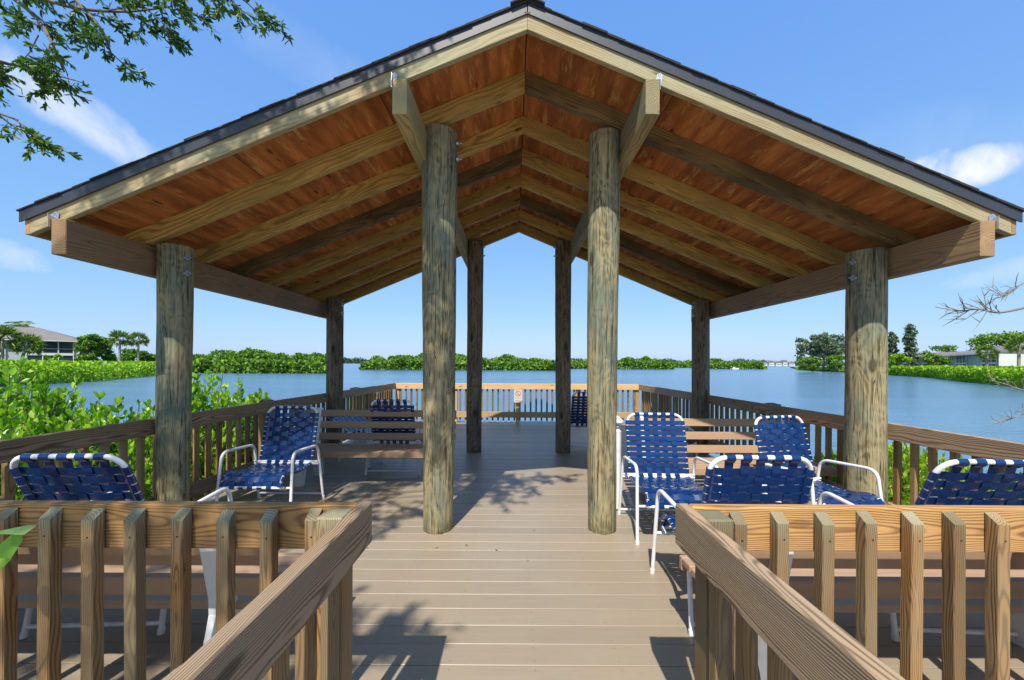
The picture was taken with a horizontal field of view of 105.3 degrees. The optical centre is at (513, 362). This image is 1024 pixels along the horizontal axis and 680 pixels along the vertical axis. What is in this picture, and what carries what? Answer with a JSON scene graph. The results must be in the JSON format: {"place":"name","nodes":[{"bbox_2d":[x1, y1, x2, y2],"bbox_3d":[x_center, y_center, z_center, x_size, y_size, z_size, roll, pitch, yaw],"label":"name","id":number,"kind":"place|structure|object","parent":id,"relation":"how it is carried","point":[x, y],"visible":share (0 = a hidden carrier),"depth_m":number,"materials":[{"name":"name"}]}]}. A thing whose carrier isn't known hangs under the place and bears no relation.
{"place":"outdoors","nodes":[
{"label":"outdoors","id":0,"kind":"place"},
{"bbox_2d":[0,326,94,360],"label":"condo building","id":1,"kind":"structure","parent":0,"point":[60,344],"depth_m":82.39,"materials":[{"name":"white paint"}]},
{"bbox_2d":[26,355,73,360],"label":"window","id":2,"kind":"structure","parent":1,"relation":"in","point":[38,357],"depth_m":81.24,"materials":[{"name":"black glass"}]},
{"bbox_2d":[26,341,73,352],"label":"window","id":3,"kind":"structure","parent":1,"relation":"in","point":[51,347],"depth_m":82.38,"materials":[{"name":"black glass"}]},
{"bbox_2d":[0,366,154,386],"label":"shore ground","id":4,"kind":"structure","parent":0,"point":[2,384],"depth_m":59.68,"materials":[{"name":"brown soil"}]},
{"bbox_2d":[0,324,27,359],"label":"palm tree","id":5,"kind":"object","parent":4,"relation":"on","point":[10,331],"visible":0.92,"depth_m":71.97,"materials":[{"name":"green plant"}]},
{"bbox_2d":[4,321,35,327],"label":"palm tree","id":6,"kind":"object","parent":4,"relation":"on","point":[14,324],"visible":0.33,"depth_m":117.20,"materials":[{"name":"green plant"}]},
{"bbox_2d":[5,332,46,359],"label":"palm tree","id":7,"kind":"object","parent":4,"relation":"on","point":[38,346],"visible":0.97,"depth_m":73.77,"materials":[{"name":"green plant"}]},
{"bbox_2d":[43,353,62,360],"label":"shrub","id":8,"kind":"object","parent":4,"relation":"on","point":[54,357],"visible":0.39,"depth_m":75.71,"materials":[{"name":"green plant"}]},
{"bbox_2d":[73,334,104,360],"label":"broadleaf tree","id":9,"kind":"object","parent":4,"relation":"on","point":[91,342],"visible":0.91,"depth_m":83.40,"materials":[{"name":"green plant"}]},
{"bbox_2d":[0,359,193,384],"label":"mangrove belt","id":10,"kind":"object","parent":4,"relation":"on","point":[89,371],"visible":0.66,"depth_m":50.20,"materials":[{"name":"green plant"}]},
{"bbox_2d":[99,336,117,360],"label":"broadleaf tree","id":11,"kind":"object","parent":4,"relation":"on","point":[108,355],"visible":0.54,"depth_m":87.66,"materials":[{"name":"green plant"}]},
{"bbox_2d":[107,330,133,360],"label":"palm tree","id":12,"kind":"object","parent":4,"relation":"on","point":[120,334],"visible":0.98,"depth_m":85.72,"materials":[{"name":"green plant"}]},
{"bbox_2d":[117,348,136,360],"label":"broadleaf tree","id":13,"kind":"object","parent":4,"relation":"on","point":[128,354],"visible":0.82,"depth_m":96.38,"materials":[{"name":"green plant"}]},
{"bbox_2d":[127,331,149,360],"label":"palm tree","id":14,"kind":"object","parent":4,"relation":"on","point":[140,340],"visible":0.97,"depth_m":87.78,"materials":[{"name":"green plant"}]},
{"bbox_2d":[134,350,155,361],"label":"broadleaf tree","id":15,"kind":"object","parent":4,"relation":"on","point":[147,356],"visible":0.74,"depth_m":98.73,"materials":[{"name":"green plant"}]},
{"bbox_2d":[0,363,1023,472],"bbox_3d":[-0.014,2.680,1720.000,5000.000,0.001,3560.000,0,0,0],"label":"water","id":16,"kind":"structure","parent":0,"point":[960,407],"depth_m":37.55,"materials":[{"name":"blue liquid"}]},
{"bbox_2d":[0,415,72,499],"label":"mangrove bush","id":17,"kind":"object","parent":16,"relation":"on","point":[8,434],"visible":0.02,"depth_m":3.23,"materials":[{"name":"green plant"}]},
{"bbox_2d":[0,356,114,461],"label":"mangrove bush","id":18,"kind":"object","parent":16,"relation":"on","point":[42,405],"visible":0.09,"depth_m":4.28,"materials":[{"name":"green plant"}]},
{"bbox_2d":[22,391,202,500],"bbox_3d":[-4.511,1.333,4.305,1.818,2.067,1.777,0,0,0],"label":"mangrove bush","id":19,"kind":"object","parent":16,"relation":"in","point":[106,416],"visible":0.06,"depth_m":4.19,"materials":[{"name":"green plant"}]},
{"bbox_2d":[139,358,244,498],"bbox_3d":[-4.199,1.150,5.111,1.327,2.434,1.289,0,0,0],"label":"mangrove bush","id":20,"kind":"object","parent":16,"relation":"on","point":[201,395],"visible":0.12,"depth_m":5.08,"materials":[{"name":"green plant"}]},
{"bbox_2d":[201,371,293,470],"bbox_3d":[-4.159,1.239,6.002,1.474,2.257,1.477,0,0,0],"label":"mangrove bush","id":21,"kind":"object","parent":16,"relation":"in","point":[237,396],"visible":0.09,"depth_m":5.91,"materials":[{"name":"green plant"}]},
{"bbox_2d":[192,347,325,373],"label":"mangrove island","id":22,"kind":"structure","parent":16,"relation":"in","point":[250,360],"depth_m":90.16,"materials":[{"name":"green plant"}]},
{"bbox_2d":[258,399,273,429],"bbox_3d":[-3.896,1.811,6.100,0.250,2.497,0.250,0,0,0],"label":"piling","id":23,"kind":"object","parent":16,"relation":"in","point":[263,400],"visible":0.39,"depth_m":6.01,"materials":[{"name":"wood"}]},
{"bbox_2d":[359,353,554,370],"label":"mangrove island","id":24,"kind":"structure","parent":16,"relation":"in","point":[502,362],"depth_m":142.64,"materials":[{"name":"green plant"}]},
{"bbox_2d":[344,357,844,365],"bbox_3d":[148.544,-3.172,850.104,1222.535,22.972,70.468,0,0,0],"label":"distant shoreline","id":25,"kind":"structure","parent":16,"relation":"on","point":[354,360],"depth_m":830.08,"materials":[{"name":"green plant"}]},
{"bbox_2d":[571,356,676,368],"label":"mangrove island","id":26,"kind":"structure","parent":16,"relation":"in","point":[641,363],"depth_m":194.40,"materials":[{"name":"green plant"}]},
{"bbox_2d":[669,361,691,367],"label":"mangrove island","id":27,"kind":"structure","parent":16,"relation":"in","point":[682,364],"depth_m":277.10,"materials":[{"name":"green plant"}]},
{"bbox_2d":[710,358,767,368],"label":"mangrove island","id":28,"kind":"structure","parent":16,"relation":"in","point":[717,363],"depth_m":218.46,"materials":[{"name":"green plant"}]},
{"bbox_2d":[797,356,823,371],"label":"broadleaf tree","id":29,"kind":"object","parent":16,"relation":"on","point":[803,361],"visible":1,"depth_m":141.11,"materials":[{"name":"green plant"}]},
{"bbox_2d":[825,355,844,370],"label":"broadleaf tree","id":30,"kind":"object","parent":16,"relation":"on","point":[832,360],"visible":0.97,"depth_m":131.72,"materials":[{"name":"green plant"}]},
{"bbox_2d":[813,442,970,504],"bbox_3d":[4.400,1.573,4.508,2.023,1.681,2.036,0,0,0],"label":"mangrove bush","id":31,"kind":"object","parent":16,"relation":"on","point":[923,468],"visible":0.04,"depth_m":4.18,"materials":[{"name":"green plant"}]},
{"bbox_2d":[891,455,1022,504],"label":"mangrove bush","id":32,"kind":"object","parent":16,"relation":"on","point":[963,470],"depth_m":3.58,"materials":[{"name":"green plant"}]},
{"bbox_2d":[891,365,1023,386],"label":"mangrove belt","id":33,"kind":"object","parent":16,"relation":"in","point":[980,374],"visible":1,"depth_m":62.97,"materials":[{"name":"green plant"}]},
{"bbox_2d":[936,273,1023,425],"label":"bare tree","id":34,"kind":"object","parent":16,"relation":"in","point":[964,307],"visible":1,"depth_m":4.60,"materials":[{"name":"grey plant"}]},
{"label":"deck framing","id":35,"kind":"structure","parent":16,"relation":"in","visible":0},
{"bbox_2d":[17,421,1023,679],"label":"deck","id":36,"kind":"structure","parent":35,"relation":"on","point":[521,573],"depth_m":2.55,"materials":[{"name":"beige wood"}]},
{"bbox_2d":[8,453,232,639],"bbox_3d":[-2.273,0.961,2.359,0.733,1.019,0.838,0,0,-3],"label":"strap chair","id":37,"kind":"object","parent":36,"relation":"on","point":[112,488],"visible":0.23,"depth_m":2.01,"materials":[{"name":"blue plastic"}]},
{"bbox_2d":[18,547,302,644],"bbox_3d":[-2.055,1.029,1.862,2.000,0.880,0.584,0,0,0],"label":"slatted bench","id":38,"kind":"object","parent":36,"relation":"on","point":[203,578],"visible":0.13,"depth_m":1.67,"materials":[{"name":"brown wood"}]},
{"bbox_2d":[0,497,371,679],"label":"wooden railing","id":39,"kind":"object","parent":36,"relation":"on","point":[305,599],"visible":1,"depth_m":1.33,"materials":[{"name":"brown wood"}]},
{"bbox_2d":[0,383,395,500],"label":"wooden railing","id":40,"kind":"object","parent":36,"relation":"on","point":[82,440],"visible":0.39,"depth_m":3.92,"materials":[{"name":"brown wood"}]},
{"bbox_2d":[215,405,324,501],"bbox_3d":[-2.415,0.969,3.939,0.733,1.002,0.733,0,0,0],"label":"strap chair","id":41,"kind":"object","parent":36,"relation":"on","point":[258,476],"visible":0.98,"depth_m":4.16,"materials":[{"name":"blue fabric"}]},
{"bbox_2d":[326,417,402,467],"bbox_3d":[-2.316,1.132,6.035,1.118,0.677,0.733,0,0,28],"label":"strap chair","id":42,"kind":"object","parent":36,"relation":"on","point":[358,430],"visible":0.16,"depth_m":6.03,"materials":[{"name":"blue fabric"}]},
{"bbox_2d":[281,408,456,486],"bbox_3d":[-1.750,1.031,4.883,2.000,0.880,0.584,0,0,0],"label":"slatted bench","id":43,"kind":"object","parent":36,"relation":"on","point":[330,450],"visible":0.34,"depth_m":5.04,"materials":[{"name":"brown wood"}]},
{"bbox_2d":[364,399,422,475],"bbox_3d":[-1.585,0.973,5.431,0.733,1.002,0.733,0,0,0],"label":"strap chair","id":44,"kind":"object","parent":36,"relation":"on","point":[392,406],"visible":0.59,"depth_m":5.13,"materials":[{"name":"blue fabric"}]},
{"bbox_2d":[395,383,638,422],"bbox_3d":[0.094,1.093,9.646,6.040,1.175,0.130,0,0,0],"label":"wooden railing","id":45,"kind":"object","parent":36,"relation":"on","point":[518,414],"visible":0.47,"depth_m":9.58,"materials":[{"name":"brown wood"}]},
{"bbox_2d":[514,389,521,401],"bbox_3d":[0.117,0.805,9.541,0.208,0.316,0.009,0,0,0],"label":"warning sign","id":46,"kind":"object","parent":45,"relation":"attached to","point":[517,395],"visible":1,"depth_m":9.54,"materials":[{"name":"white"}]},
{"bbox_2d":[16,0,1023,534],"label":"pavilion","id":47,"kind":"structure","parent":36,"relation":"on","point":[608,158],"depth_m":3.38,"materials":[{"name":"brown wood"}]},
{"bbox_2d":[570,392,586,446],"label":"strap chair","id":48,"kind":"object","parent":36,"relation":"on","point":[577,420],"visible":0.41,"depth_m":6.71,"materials":[{"name":"blue fabric"}]},
{"bbox_2d":[616,416,623,509],"bbox_3d":[0.960,1.009,4.060,0.285,0.944,0.335,0,0,0],"label":"trash bin","id":49,"kind":"object","parent":36,"relation":"on","point":[620,421],"visible":0.21,"depth_m":3.91,"materials":[{"name":"white plastic"}]},
{"bbox_2d":[626,426,708,476],"bbox_3d":[2.069,1.155,5.170,0.733,0.677,1.118,0,0,-8],"label":"strap chair","id":50,"kind":"object","parent":36,"relation":"on","point":[690,442],"visible":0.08,"depth_m":5.14,"materials":[{"name":"fabric"}]},
{"bbox_2d":[617,412,721,544],"bbox_3d":[1.379,0.989,3.509,0.733,1.002,0.733,0,0,2],"label":"strap chair","id":51,"kind":"object","parent":36,"relation":"on","point":[656,476],"visible":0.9,"depth_m":3.74,"materials":[{"name":"blue plastic"}]},
{"bbox_2d":[626,416,837,503],"bbox_3d":[2.295,1.052,4.233,2.000,0.880,0.584,0,0,0],"label":"slatted bench","id":52,"kind":"object","parent":36,"relation":"on","point":[826,470],"visible":0.25,"depth_m":4.41,"materials":[{"name":"brown wood"}]},
{"bbox_2d":[650,454,814,636],"bbox_3d":[1.330,0.989,2.431,0.733,1.002,0.733,0,0,1],"label":"strap chair","id":53,"kind":"object","parent":36,"relation":"on","point":[789,490],"visible":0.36,"depth_m":2.12,"materials":[{"name":"blue plastic"}]},
{"bbox_2d":[753,415,885,504],"bbox_3d":[2.577,0.995,3.350,0.733,1.002,0.733,0,0,-13],"label":"strap chair","id":54,"kind":"object","parent":36,"relation":"on","point":[819,486],"visible":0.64,"depth_m":3.60,"materials":[{"name":"blue plastic"}]},
{"bbox_2d":[639,384,1023,504],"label":"wooden railing","id":55,"kind":"object","parent":36,"relation":"on","point":[667,400],"visible":0.45,"depth_m":3.92,"materials":[{"name":"brown wood"}]},
{"bbox_2d":[675,503,1023,679],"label":"wooden railing","id":56,"kind":"object","parent":36,"relation":"on","point":[744,598],"visible":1,"depth_m":1.33,"materials":[{"name":"brown wood"}]},
{"bbox_2d":[679,551,1023,679],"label":"slatted bench","id":57,"kind":"object","parent":36,"relation":"on","point":[801,573],"visible":0.31,"depth_m":1.67,"materials":[{"name":"brown wood"}]},
{"bbox_2d":[818,458,1023,641],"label":"strap chair","id":58,"kind":"object","parent":36,"relation":"on","point":[929,494],"visible":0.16,"depth_m":2.00,"materials":[{"name":"blue plastic"}]},
{"bbox_2d":[0,0,1023,362],"label":"sky","id":59,"kind":"structure","parent":0,"point":[938,85],"materials":[{"name":"blue"}]},
{"bbox_2d":[767,361,774,365],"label":"waterfront house","id":60,"kind":"structure","parent":0,"point":[770,363],"depth_m":640.00,"materials":[{"name":"white paint"}]},
{"bbox_2d":[774,361,781,365],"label":"waterfront house","id":61,"kind":"structure","parent":0,"point":[777,363],"depth_m":640.00,"materials":[{"name":"white paint"}]},
{"bbox_2d":[780,360,786,365],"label":"waterfront house","id":62,"kind":"structure","parent":0,"point":[784,362],"depth_m":640.00,"materials":[{"name":"white paint"}]},
{"bbox_2d":[787,362,794,365],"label":"waterfront house","id":63,"kind":"structure","parent":0,"point":[790,364],"depth_m":640.02,"materials":[{"name":"white paint"}]},
{"bbox_2d":[790,367,967,378],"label":"shore ground","id":64,"kind":"structure","parent":0,"point":[844,371],"depth_m":148.72,"materials":[{"name":"brown soil"}]},
{"bbox_2d":[794,332,844,369],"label":"spreading tree","id":65,"kind":"object","parent":64,"relation":"on","point":[822,345],"visible":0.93,"depth_m":148.30,"materials":[{"name":"green plant"}]},
{"bbox_2d":[795,366,894,374],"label":"mangrove belt","id":66,"kind":"object","parent":64,"relation":"on","point":[890,371],"visible":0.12,"depth_m":138.21,"materials":[{"name":"green plant"}]},
{"bbox_2d":[888,331,899,362],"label":"norfolk pine","id":67,"kind":"object","parent":64,"relation":"on","point":[892,339],"visible":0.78,"depth_m":133.44,"materials":[{"name":"green plant"}]},
{"bbox_2d":[888,353,912,368],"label":"broadleaf tree","id":68,"kind":"object","parent":64,"relation":"on","point":[900,358],"visible":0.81,"depth_m":111.86,"materials":[{"name":"green plant"}]},
{"bbox_2d":[902,323,919,365],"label":"norfolk pine","id":69,"kind":"object","parent":64,"relation":"on","point":[909,343],"visible":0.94,"depth_m":127.40,"materials":[{"name":"green plant"}]},
{"bbox_2d":[915,348,929,358],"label":"broadleaf tree","id":70,"kind":"object","parent":64,"relation":"on","point":[922,353],"visible":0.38,"depth_m":134.36,"materials":[{"name":"green plant"}]},
{"bbox_2d":[888,351,965,365],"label":"condo building","id":71,"kind":"structure","parent":64,"relation":"on","point":[919,362],"depth_m":132.22,"materials":[{"name":"white paint"}]},
{"bbox_2d":[919,353,952,365],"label":"broadleaf tree","id":72,"kind":"object","parent":64,"relation":"on","point":[929,358],"visible":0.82,"depth_m":99.86,"materials":[{"name":"green plant"}]},
{"bbox_2d":[928,344,958,351],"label":"spreading tree","id":73,"kind":"object","parent":64,"relation":"on","point":[947,348],"visible":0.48,"depth_m":163.04,"materials":[{"name":"green plant"}]},
{"bbox_2d":[974,344,999,366],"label":"palm tree","id":74,"kind":"object","parent":64,"relation":"on","point":[995,352],"visible":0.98,"depth_m":73.82,"materials":[{"name":"green plant"}]},
{"bbox_2d":[965,331,1023,350],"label":"spreading tree","id":75,"kind":"object","parent":64,"relation":"on","point":[1001,339],"visible":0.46,"depth_m":112.72,"materials":[{"name":"green plant"}]},
{"bbox_2d":[1001,335,1023,365],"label":"palm tree","id":76,"kind":"object","parent":64,"relation":"on","point":[1018,340],"visible":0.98,"depth_m":69.92,"materials":[{"name":"green plant"}]},
{"bbox_2d":[944,344,1023,366],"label":"condo building","id":77,"kind":"structure","parent":0,"point":[969,358],"depth_m":87.93,"materials":[{"name":"white paint"}]},
{"bbox_2d":[955,356,966,362],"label":"window","id":78,"kind":"structure","parent":77,"relation":"in","point":[961,359],"depth_m":101.12,"materials":[{"name":"glass"}]},
{"bbox_2d":[981,355,996,361],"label":"window","id":79,"kind":"structure","parent":77,"relation":"in","point":[990,360],"depth_m":83.76,"materials":[{"name":"glass"}]},
{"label":"ground","id":80,"kind":"structure","parent":0,"visible":0},
{"bbox_2d":[0,525,35,569],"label":"leafy sprig","id":81,"kind":"object","parent":80,"relation":"on","point":[10,544],"visible":1,"depth_m":1.14,"materials":[{"name":"green plant"}]},
{"bbox_2d":[0,0,294,162],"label":"oak tree","id":82,"kind":"object","parent":80,"relation":"on","point":[45,74],"visible":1,"depth_m":4.30,"materials":[{"name":"green plant"}]}
]}

